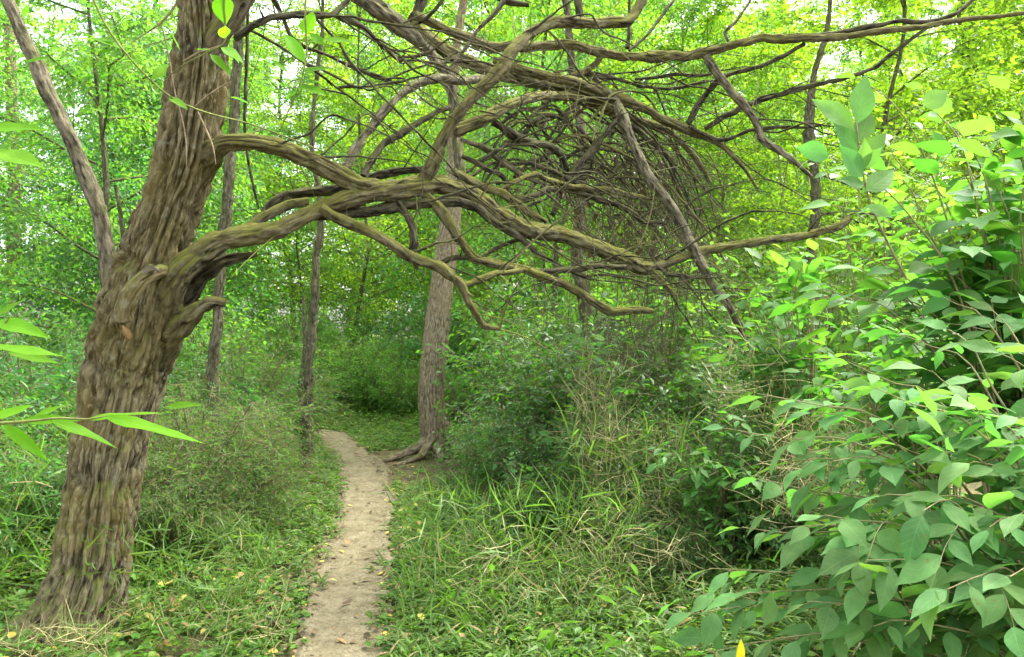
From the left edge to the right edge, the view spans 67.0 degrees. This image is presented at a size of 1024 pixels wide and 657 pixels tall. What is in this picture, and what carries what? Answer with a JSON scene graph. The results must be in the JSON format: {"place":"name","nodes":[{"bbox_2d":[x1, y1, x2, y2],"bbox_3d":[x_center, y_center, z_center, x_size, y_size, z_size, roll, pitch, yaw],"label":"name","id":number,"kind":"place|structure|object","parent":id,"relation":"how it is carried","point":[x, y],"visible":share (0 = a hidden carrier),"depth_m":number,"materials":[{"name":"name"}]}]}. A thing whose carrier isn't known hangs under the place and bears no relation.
{"place":"outdoors","nodes":[
{"label":"outdoors","id":0,"kind":"place"},
{"bbox_2d":[0,122,49,167],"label":"leafy twig","id":1,"kind":"object","parent":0,"point":[19,156],"visible":1,"depth_m":1.28,"materials":[{"name":"green plant"}]},
{"bbox_2d":[0,299,64,363],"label":"leafy twig","id":2,"kind":"object","parent":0,"point":[31,353],"visible":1,"depth_m":1.46,"materials":[{"name":"green plant"}]},
{"bbox_2d":[0,401,204,461],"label":"leafy twig","id":3,"kind":"object","parent":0,"point":[18,436],"visible":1,"depth_m":1.51,"materials":[{"name":"green plant"}]},
{"bbox_2d":[165,0,247,103],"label":"leafy twig","id":4,"kind":"object","parent":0,"point":[222,10],"visible":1,"depth_m":2.60,"materials":[{"name":"green plant"}]},
{"bbox_2d":[271,0,355,131],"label":"leafy twig","id":5,"kind":"object","parent":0,"point":[307,23],"visible":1,"depth_m":2.71,"materials":[{"name":"green plant"}]},
{"bbox_2d":[294,429,399,656],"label":"path","id":6,"kind":"structure","parent":0,"point":[322,620],"depth_m":4.82,"materials":[{"name":"beige soil"}]},
{"bbox_2d":[112,431,817,656],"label":"fallen leaves","id":7,"kind":"object","parent":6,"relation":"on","point":[366,634],"visible":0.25,"depth_m":4.42,"materials":[{"name":"brown plant"}]},
{"bbox_2d":[0,264,982,656],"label":"ground","id":8,"kind":"structure","parent":0,"point":[450,469],"depth_m":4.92,"materials":[{"name":"green plant"}]},
{"bbox_2d":[2,15,21,372],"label":"pale tree","id":9,"kind":"object","parent":8,"relation":"on","point":[9,58],"visible":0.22,"depth_m":12.93,"materials":[{"name":"brown plant"}]},
{"bbox_2d":[0,389,68,577],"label":"shrub","id":10,"kind":"object","parent":8,"relation":"on","point":[27,476],"visible":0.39,"depth_m":4.54,"materials":[{"name":"green plant"}]},
{"bbox_2d":[0,90,78,367],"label":"bluish tree","id":11,"kind":"object","parent":8,"relation":"on","point":[11,237],"visible":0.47,"depth_m":9.42,"materials":[{"name":"green plant"}]},
{"bbox_2d":[0,337,84,488],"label":"shrub","id":12,"kind":"object","parent":8,"relation":"on","point":[40,379],"visible":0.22,"depth_m":5.84,"materials":[{"name":"green plant"}]},
{"bbox_2d":[0,53,85,372],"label":"bluish tree","id":13,"kind":"object","parent":8,"relation":"on","point":[28,121],"visible":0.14,"depth_m":14.37,"materials":[{"name":"green plant"}]},
{"bbox_2d":[0,0,117,354],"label":"understory tree","id":14,"kind":"object","parent":8,"relation":"on","point":[19,173],"visible":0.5,"depth_m":10.97,"materials":[{"name":"green plant"}]},
{"bbox_2d":[0,30,144,351],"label":"understory tree","id":15,"kind":"object","parent":8,"relation":"on","point":[68,114],"visible":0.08,"depth_m":16.92,"materials":[{"name":"green plant"}]},
{"bbox_2d":[0,292,192,465],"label":"shrub","id":16,"kind":"object","parent":8,"relation":"on","point":[63,380],"visible":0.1,"depth_m":6.23,"materials":[{"name":"green plant"}]},
{"bbox_2d":[0,0,210,338],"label":"understory tree","id":17,"kind":"object","parent":8,"relation":"on","point":[104,7],"visible":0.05,"depth_m":19.55,"materials":[{"name":"green plant"}]},
{"bbox_2d":[0,1,219,365],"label":"tree","id":18,"kind":"object","parent":8,"relation":"on","point":[49,133],"visible":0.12,"depth_m":13.53,"materials":[{"name":"green plant"}]},
{"bbox_2d":[5,116,238,365],"bbox_3d":[-6.157,-0.858,12.503,3.834,4.938,3.035,0,0,-31],"label":"bluish tree","id":19,"kind":"object","parent":8,"relation":"on","point":[76,253],"visible":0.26,"depth_m":12.10,"materials":[{"name":"green plant"}]},
{"bbox_2d":[28,26,250,349],"bbox_3d":[-8.366,-2.623,17.331,4.686,8.518,5.679,0,0,-14],"label":"understory tree","id":20,"kind":"object","parent":8,"relation":"on","point":[131,149],"visible":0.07,"depth_m":17.09,"materials":[{"name":"green plant"}]},
{"bbox_2d":[32,418,256,566],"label":"shrub","id":21,"kind":"object","parent":8,"relation":"on","point":[145,496],"visible":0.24,"depth_m":4.89,"materials":[{"name":"green plant"}]},
{"bbox_2d":[0,0,325,372],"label":"understory tree","id":22,"kind":"object","parent":8,"relation":"on","point":[101,60],"visible":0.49,"depth_m":8.86,"materials":[{"name":"green plant"}]},
{"bbox_2d":[59,407,293,527],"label":"shrub","id":23,"kind":"object","parent":8,"relation":"on","point":[220,434],"visible":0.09,"depth_m":5.46,"materials":[{"name":"green plant"}]},
{"bbox_2d":[58,30,306,371],"bbox_3d":[-6.301,-1.982,15.217,4.393,7.302,5.550,0,0,-24],"label":"bluish tree","id":24,"kind":"object","parent":8,"relation":"on","point":[238,307],"visible":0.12,"depth_m":14.41,"materials":[{"name":"green plant"}]},
{"bbox_2d":[74,327,294,418],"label":"shrub","id":25,"kind":"object","parent":8,"relation":"on","point":[201,349],"visible":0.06,"depth_m":8.06,"materials":[{"name":"green plant"}]},
{"bbox_2d":[48,365,357,540],"bbox_3d":[-2.210,0.976,5.663,2.191,1.445,2.193,0,0,-27],"label":"shrub","id":26,"kind":"object","parent":8,"relation":"on","point":[253,469],"visible":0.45,"depth_m":5.38,"materials":[{"name":"green plant"}]},
{"bbox_2d":[134,452,286,565],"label":"shrub","id":27,"kind":"object","parent":8,"relation":"on","point":[172,506],"visible":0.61,"depth_m":4.76,"materials":[{"name":"green plant"}]},
{"bbox_2d":[84,19,341,361],"bbox_3d":[-7.566,-3.377,19.339,7.063,10.115,5.828,0,0,-11],"label":"understory tree","id":28,"kind":"object","parent":8,"relation":"on","point":[256,42],"visible":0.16,"depth_m":19.58,"materials":[{"name":"green plant"}]},
{"bbox_2d":[206,17,245,448],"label":"slim tree","id":29,"kind":"object","parent":8,"relation":"on","point":[225,222],"visible":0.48,"depth_m":6.57,"materials":[{"name":"brown plant"}]},
{"bbox_2d":[168,291,302,422],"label":"shrub","id":30,"kind":"object","parent":8,"relation":"on","point":[201,332],"visible":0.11,"depth_m":8.66,"materials":[{"name":"green plant"}]},
{"bbox_2d":[158,334,317,449],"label":"shrub","id":31,"kind":"object","parent":8,"relation":"on","point":[255,397],"visible":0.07,"depth_m":7.42,"materials":[{"name":"green plant"}]},
{"bbox_2d":[156,395,326,500],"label":"shrub","id":32,"kind":"object","parent":8,"relation":"on","point":[256,423],"visible":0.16,"depth_m":6.16,"materials":[{"name":"green plant"}]},
{"bbox_2d":[142,430,346,547],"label":"shrub","id":33,"kind":"object","parent":8,"relation":"on","point":[273,492],"visible":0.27,"depth_m":5.48,"materials":[{"name":"green plant"}]},
{"bbox_2d":[161,333,356,458],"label":"shrub","id":34,"kind":"object","parent":8,"relation":"on","point":[286,394],"visible":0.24,"depth_m":7.88,"materials":[{"name":"green plant"}]},
{"bbox_2d":[199,0,389,329],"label":"tall tree","id":35,"kind":"object","parent":8,"relation":"on","point":[286,9],"visible":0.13,"depth_m":25.54,"materials":[{"name":"green plant"}]},
{"bbox_2d":[202,64,397,342],"bbox_3d":[-5.051,-2.189,17.853,5.119,7.517,4.224,0,0,3],"label":"understory tree","id":36,"kind":"object","parent":8,"relation":"on","point":[288,132],"visible":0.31,"depth_m":17.76,"materials":[{"name":"green plant"}]},
{"bbox_2d":[252,362,357,439],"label":"shrub","id":37,"kind":"object","parent":8,"relation":"on","point":[319,399],"visible":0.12,"depth_m":10.19,"materials":[{"name":"green plant"}]},
{"bbox_2d":[243,289,370,380],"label":"shrub","id":38,"kind":"object","parent":8,"relation":"on","point":[321,329],"visible":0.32,"depth_m":14.31,"materials":[{"name":"green plant"}]},
{"bbox_2d":[300,0,355,477],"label":"slim sapling","id":39,"kind":"object","parent":8,"relation":"on","point":[310,350],"visible":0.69,"depth_m":7.77,"materials":[{"name":"brown plant"}]},
{"bbox_2d":[298,330,396,405],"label":"shrub","id":40,"kind":"object","parent":8,"relation":"on","point":[332,355],"visible":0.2,"depth_m":13.18,"materials":[{"name":"green plant"}]},
{"bbox_2d":[257,0,438,345],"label":"tall tree","id":41,"kind":"object","parent":8,"relation":"on","point":[335,19],"visible":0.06,"depth_m":28.50,"materials":[{"name":"green plant"}]},
{"bbox_2d":[296,275,424,393],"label":"shrub","id":42,"kind":"object","parent":8,"relation":"on","point":[374,324],"visible":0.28,"depth_m":16.27,"materials":[{"name":"green plant"}]},
{"bbox_2d":[0,391,728,656],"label":"tall grass","id":43,"kind":"structure","parent":8,"relation":"on","point":[147,567],"depth_m":3.92,"materials":[{"name":"green plant"}]},
{"bbox_2d":[206,0,527,334],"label":"sunlit tree","id":44,"kind":"object","parent":8,"relation":"on","point":[365,241],"visible":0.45,"depth_m":16.56,"materials":[{"name":"green plant"}]},
{"bbox_2d":[256,0,479,339],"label":"tall tree","id":45,"kind":"object","parent":8,"relation":"on","point":[423,149],"visible":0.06,"depth_m":26.81,"materials":[{"name":"green plant"}]},
{"bbox_2d":[325,332,413,414],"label":"shrub","id":46,"kind":"object","parent":8,"relation":"on","point":[359,395],"visible":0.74,"depth_m":12.49,"materials":[{"name":"green plant"}]},
{"bbox_2d":[278,0,477,335],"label":"understory tree","id":47,"kind":"object","parent":8,"relation":"on","point":[362,57],"visible":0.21,"depth_m":21.66,"materials":[{"name":"green plant"}]},
{"bbox_2d":[363,344,421,418],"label":"shrub","id":48,"kind":"object","parent":8,"relation":"on","point":[398,398],"visible":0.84,"depth_m":12.07,"materials":[{"name":"green plant"}]},
{"bbox_2d":[367,0,467,466],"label":"pale tree","id":49,"kind":"object","parent":8,"relation":"on","point":[437,322],"visible":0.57,"depth_m":8.97,"materials":[{"name":"brown plant"}]},
{"bbox_2d":[340,52,507,329],"bbox_3d":[-2.541,-3.875,25.158,6.381,10.978,6.088,0,0,14],"label":"sunlit tree","id":50,"kind":"object","parent":8,"relation":"on","point":[436,103],"visible":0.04,"depth_m":25.06,"materials":[{"name":"green plant"}]},
{"bbox_2d":[364,111,508,339],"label":"understory tree","id":51,"kind":"object","parent":8,"relation":"on","point":[425,146],"visible":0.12,"depth_m":22.15,"materials":[{"name":"green plant"}]},
{"bbox_2d":[0,399,936,656],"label":"ground cover","id":52,"kind":"object","parent":8,"relation":"on","point":[148,644],"visible":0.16,"depth_m":3.94,"materials":[{"name":"green plant"}]},
{"bbox_2d":[341,33,617,371],"bbox_3d":[-0.401,-2.010,14.179,5.517,7.094,4.368,0,0,-14],"label":"bluish tree","id":53,"kind":"object","parent":8,"relation":"on","point":[418,307],"visible":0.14,"depth_m":13.64,"materials":[{"name":"green plant"}]},
{"bbox_2d":[0,296,963,656],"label":"dry grass","id":54,"kind":"structure","parent":8,"relation":"on","point":[584,404],"depth_m":3.83,"materials":[{"name":"plant"}]},
{"bbox_2d":[421,395,561,501],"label":"shrub","id":55,"kind":"object","parent":8,"relation":"on","point":[469,457],"visible":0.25,"depth_m":6.24,"materials":[{"name":"green plant"}]},
{"bbox_2d":[0,0,1023,656],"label":"leaning tree","id":56,"kind":"object","parent":8,"relation":"on","point":[158,270],"visible":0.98,"depth_m":4.05,"materials":[{"name":"brown plant"}]},
{"bbox_2d":[22,0,322,151],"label":"vine","id":57,"kind":"object","parent":56,"relation":"hanging from","point":[159,71],"visible":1,"depth_m":3.04,"materials":[{"name":"green plant"}]},
{"bbox_2d":[490,80,788,432],"bbox_3d":[0.978,-0.609,5.918,2.340,2.886,2.000,0,0,19],"label":"twig tangle","id":58,"kind":"object","parent":56,"relation":"hanging from","point":[650,250],"visible":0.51,"depth_m":5.81,"materials":[{"name":"brown plant"}]},
{"bbox_2d":[465,469,581,547],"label":"shrub","id":59,"kind":"object","parent":8,"relation":"on","point":[513,519],"visible":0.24,"depth_m":5.10,"materials":[{"name":"green plant"}]},
{"bbox_2d":[422,301,634,456],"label":"shrub","id":60,"kind":"object","parent":8,"relation":"on","point":[509,372],"visible":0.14,"depth_m":7.55,"materials":[{"name":"green plant"}]},
{"bbox_2d":[460,452,598,533],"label":"leafy shrub","id":61,"kind":"object","parent":8,"relation":"on","point":[512,470],"visible":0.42,"depth_m":4.95,"materials":[{"name":"green plant"}]},
{"bbox_2d":[391,0,684,335],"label":"sunlit tree","id":62,"kind":"object","parent":8,"relation":"on","point":[503,33],"visible":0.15,"depth_m":16.48,"materials":[{"name":"green plant"}]},
{"bbox_2d":[463,403,616,502],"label":"shrub","id":63,"kind":"object","parent":8,"relation":"on","point":[514,441],"visible":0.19,"depth_m":5.77,"materials":[{"name":"green plant"}]},
{"bbox_2d":[471,310,630,455],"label":"leafy shrub","id":64,"kind":"object","parent":8,"relation":"on","point":[529,365],"visible":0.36,"depth_m":6.16,"materials":[{"name":"green plant"}]},
{"bbox_2d":[335,0,769,366],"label":"understory tree","id":65,"kind":"object","parent":8,"relation":"on","point":[481,236],"visible":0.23,"depth_m":10.89,"materials":[{"name":"green plant"}]},
{"bbox_2d":[446,344,662,462],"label":"shrub","id":66,"kind":"object","parent":8,"relation":"on","point":[511,409],"visible":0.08,"depth_m":6.79,"materials":[{"name":"green plant"}]},
{"bbox_2d":[416,204,693,421],"bbox_3d":[0.606,0.227,8.794,3.068,3.120,3.223,0,0,-44],"label":"shrub","id":67,"kind":"object","parent":8,"relation":"on","point":[456,358],"visible":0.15,"depth_m":8.69,"materials":[{"name":"green plant"}]},
{"bbox_2d":[396,0,734,354],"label":"slim tree","id":68,"kind":"object","parent":8,"relation":"on","point":[567,10],"visible":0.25,"depth_m":7.78,"materials":[{"name":"brown plant"}]},
{"bbox_2d":[434,0,716,328],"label":"sunlit tree","id":69,"kind":"object","parent":8,"relation":"on","point":[507,21],"visible":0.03,"depth_m":19.51,"materials":[{"name":"green plant"}]},
{"bbox_2d":[538,312,650,541],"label":"broad leaved shrub","id":70,"kind":"object","parent":8,"relation":"on","point":[581,363],"visible":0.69,"depth_m":4.93,"materials":[{"name":"green plant"}]},
{"bbox_2d":[450,286,745,447],"bbox_3d":[0.894,0.734,7.926,3.125,2.300,3.101,0,0,-10],"label":"shrub","id":71,"kind":"object","parent":8,"relation":"on","point":[542,336],"visible":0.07,"depth_m":7.57,"materials":[{"name":"green plant"}]},
{"bbox_2d":[472,310,731,486],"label":"shrub","id":72,"kind":"object","parent":8,"relation":"on","point":[565,398],"visible":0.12,"depth_m":6.09,"materials":[{"name":"green plant"}]},
{"bbox_2d":[502,388,702,542],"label":"shrub","id":73,"kind":"object","parent":8,"relation":"on","point":[571,457],"visible":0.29,"depth_m":5.05,"materials":[{"name":"green plant"}]},
{"bbox_2d":[561,467,708,574],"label":"shrub","id":74,"kind":"object","parent":8,"relation":"on","point":[642,510],"visible":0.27,"depth_m":4.57,"materials":[{"name":"green plant"}]},
{"bbox_2d":[520,364,781,517],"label":"shrub","id":75,"kind":"object","parent":8,"relation":"on","point":[648,399],"visible":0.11,"depth_m":5.46,"materials":[{"name":"green plant"}]},
{"bbox_2d":[536,0,783,333],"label":"sunlit tree","id":76,"kind":"object","parent":8,"relation":"on","point":[614,69],"visible":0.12,"depth_m":16.87,"materials":[{"name":"green plant"}]},
{"bbox_2d":[514,0,826,358],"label":"understory tree","id":77,"kind":"object","parent":8,"relation":"on","point":[684,31],"visible":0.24,"depth_m":12.41,"materials":[{"name":"green plant"}]},
{"bbox_2d":[605,330,743,458],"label":"leafy shrub","id":78,"kind":"object","parent":8,"relation":"on","point":[692,381],"visible":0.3,"depth_m":5.55,"materials":[{"name":"green plant"}]},
{"bbox_2d":[605,505,758,601],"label":"shrub","id":79,"kind":"object","parent":8,"relation":"on","point":[687,556],"visible":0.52,"depth_m":4.09,"materials":[{"name":"green plant"}]},
{"bbox_2d":[591,213,798,406],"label":"broad leaved shrub","id":80,"kind":"object","parent":8,"relation":"on","point":[683,305],"visible":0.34,"depth_m":6.43,"materials":[{"name":"green plant"}]},
{"bbox_2d":[625,405,781,589],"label":"leafy shrub","id":81,"kind":"object","parent":8,"relation":"on","point":[716,499],"visible":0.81,"depth_m":4.12,"materials":[{"name":"green plant"}]},
{"bbox_2d":[599,397,819,551],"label":"shrub","id":82,"kind":"object","parent":8,"relation":"on","point":[708,441],"visible":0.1,"depth_m":4.88,"materials":[{"name":"green plant"}]},
{"bbox_2d":[602,0,883,381],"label":"sunlit tree","id":83,"kind":"object","parent":8,"relation":"on","point":[720,14],"visible":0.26,"depth_m":11.86,"materials":[{"name":"green plant"}]},
{"bbox_2d":[628,381,863,505],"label":"shrub","id":84,"kind":"object","parent":8,"relation":"on","point":[724,423],"visible":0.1,"depth_m":5.19,"materials":[{"name":"green plant"}]},
{"bbox_2d":[597,335,914,480],"bbox_3d":[1.851,0.904,5.966,2.510,1.745,2.667,0,0,22],"label":"shrub","id":85,"kind":"object","parent":8,"relation":"on","point":[840,426],"visible":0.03,"depth_m":5.85,"materials":[{"name":"green plant"}]},
{"bbox_2d":[656,0,883,332],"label":"sunlit tree","id":86,"kind":"object","parent":8,"relation":"on","point":[779,8],"visible":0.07,"depth_m":17.98,"materials":[{"name":"green plant"}]},
{"bbox_2d":[683,235,859,498],"bbox_3d":[1.553,0.504,4.684,1.030,2.094,1.135,0,0,12],"label":"broad leaved shrub","id":87,"kind":"object","parent":8,"relation":"on","point":[806,276],"visible":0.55,"depth_m":4.50,"materials":[{"name":"green plant"}]},
{"bbox_2d":[654,3,888,395],"bbox_3d":[4.803,-2.366,15.113,5.488,7.888,4.523,0,0,29],"label":"understory tree","id":88,"kind":"object","parent":8,"relation":"on","point":[770,137],"visible":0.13,"depth_m":14.79,"materials":[{"name":"green plant"}]},
{"bbox_2d":[659,424,884,579],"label":"shrub","id":89,"kind":"object","parent":8,"relation":"on","point":[753,449],"visible":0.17,"depth_m":4.32,"materials":[{"name":"green plant"}]},
{"bbox_2d":[694,442,906,587],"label":"shrub","id":90,"kind":"object","parent":8,"relation":"on","point":[780,514],"visible":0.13,"depth_m":4.13,"materials":[{"name":"green plant"}]},
{"bbox_2d":[604,0,1023,328],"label":"sunlit tree","id":91,"kind":"object","parent":8,"relation":"on","point":[974,40],"visible":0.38,"depth_m":11.13,"materials":[{"name":"green plant"}]},
{"bbox_2d":[802,0,832,336],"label":"dark tree","id":92,"kind":"object","parent":8,"relation":"on","point":[809,115],"visible":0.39,"depth_m":9.47,"materials":[{"name":"brown plant"}]},
{"bbox_2d":[694,212,944,444],"bbox_3d":[3.548,0.141,9.168,3.146,3.134,3.305,0,0,-9],"label":"shrub","id":93,"kind":"object","parent":8,"relation":"on","point":[834,346],"visible":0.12,"depth_m":8.77,"materials":[{"name":"green plant"}]},
{"bbox_2d":[656,287,1023,656],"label":"broad leaved shrub","id":94,"kind":"object","parent":8,"relation":"on","point":[962,569],"visible":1,"depth_m":2.15,"materials":[{"name":"green plant"}]},
{"bbox_2d":[766,0,957,263],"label":"tall tree","id":95,"kind":"object","parent":8,"relation":"on","point":[846,59],"visible":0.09,"depth_m":27.13,"materials":[{"name":"green plant"}]},
{"bbox_2d":[776,50,960,296],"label":"understory tree","id":96,"kind":"object","parent":8,"relation":"on","point":[855,64],"visible":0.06,"depth_m":18.76,"materials":[{"name":"green plant"}]},
{"bbox_2d":[772,266,974,544],"bbox_3d":[1.976,0.628,3.899,1.399,1.846,1.207,0,0,0],"label":"broad leaved shrub","id":97,"kind":"object","parent":8,"relation":"on","point":[873,363],"visible":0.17,"depth_m":3.81,"materials":[{"name":"green plant"}]},
{"bbox_2d":[782,123,993,523],"bbox_3d":[3.067,-0.060,5.649,2.002,3.223,1.420,0,0,0],"label":"broad leaved shrub","id":98,"kind":"object","parent":8,"relation":"on","point":[847,346],"visible":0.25,"depth_m":5.66,"materials":[{"name":"green plant"}]},
{"bbox_2d":[768,72,1023,656],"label":"broad leaved shrub","id":99,"kind":"object","parent":8,"relation":"on","point":[996,242],"visible":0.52,"depth_m":3.00,"materials":[{"name":"green plant"}]},
{"bbox_2d":[798,0,1019,340],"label":"sunlit tree","id":100,"kind":"object","parent":8,"relation":"on","point":[876,114],"visible":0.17,"depth_m":13.96,"materials":[{"name":"green plant"}]},
{"bbox_2d":[860,0,1023,303],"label":"tall tree","id":101,"kind":"object","parent":8,"relation":"on","point":[933,12],"visible":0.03,"depth_m":29.35,"materials":[{"name":"green plant"}]},
{"bbox_2d":[915,0,1023,238],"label":"sunlit tree","id":102,"kind":"object","parent":8,"relation":"on","point":[1004,5],"visible":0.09,"depth_m":12.75,"materials":[{"name":"green plant"}]},
{"bbox_2d":[927,0,1023,308],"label":"sunlit tree","id":103,"kind":"object","parent":8,"relation":"on","point":[1006,118],"visible":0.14,"depth_m":12.37,"materials":[{"name":"green plant"}]},
{"bbox_2d":[0,0,1023,332],"label":"sky","id":104,"kind":"structure","parent":0,"point":[67,10],"materials":[{"name":"white"}]},
{"bbox_2d":[376,428,1003,656],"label":"grass","id":105,"kind":"structure","parent":0,"point":[710,648],"depth_m":3.67,"materials":[{"name":"green plant"}]},
{"bbox_2d":[796,73,948,280],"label":"leafy twig","id":106,"kind":"object","parent":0,"point":[856,161],"visible":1,"depth_m":2.50,"materials":[{"name":"green plant"}]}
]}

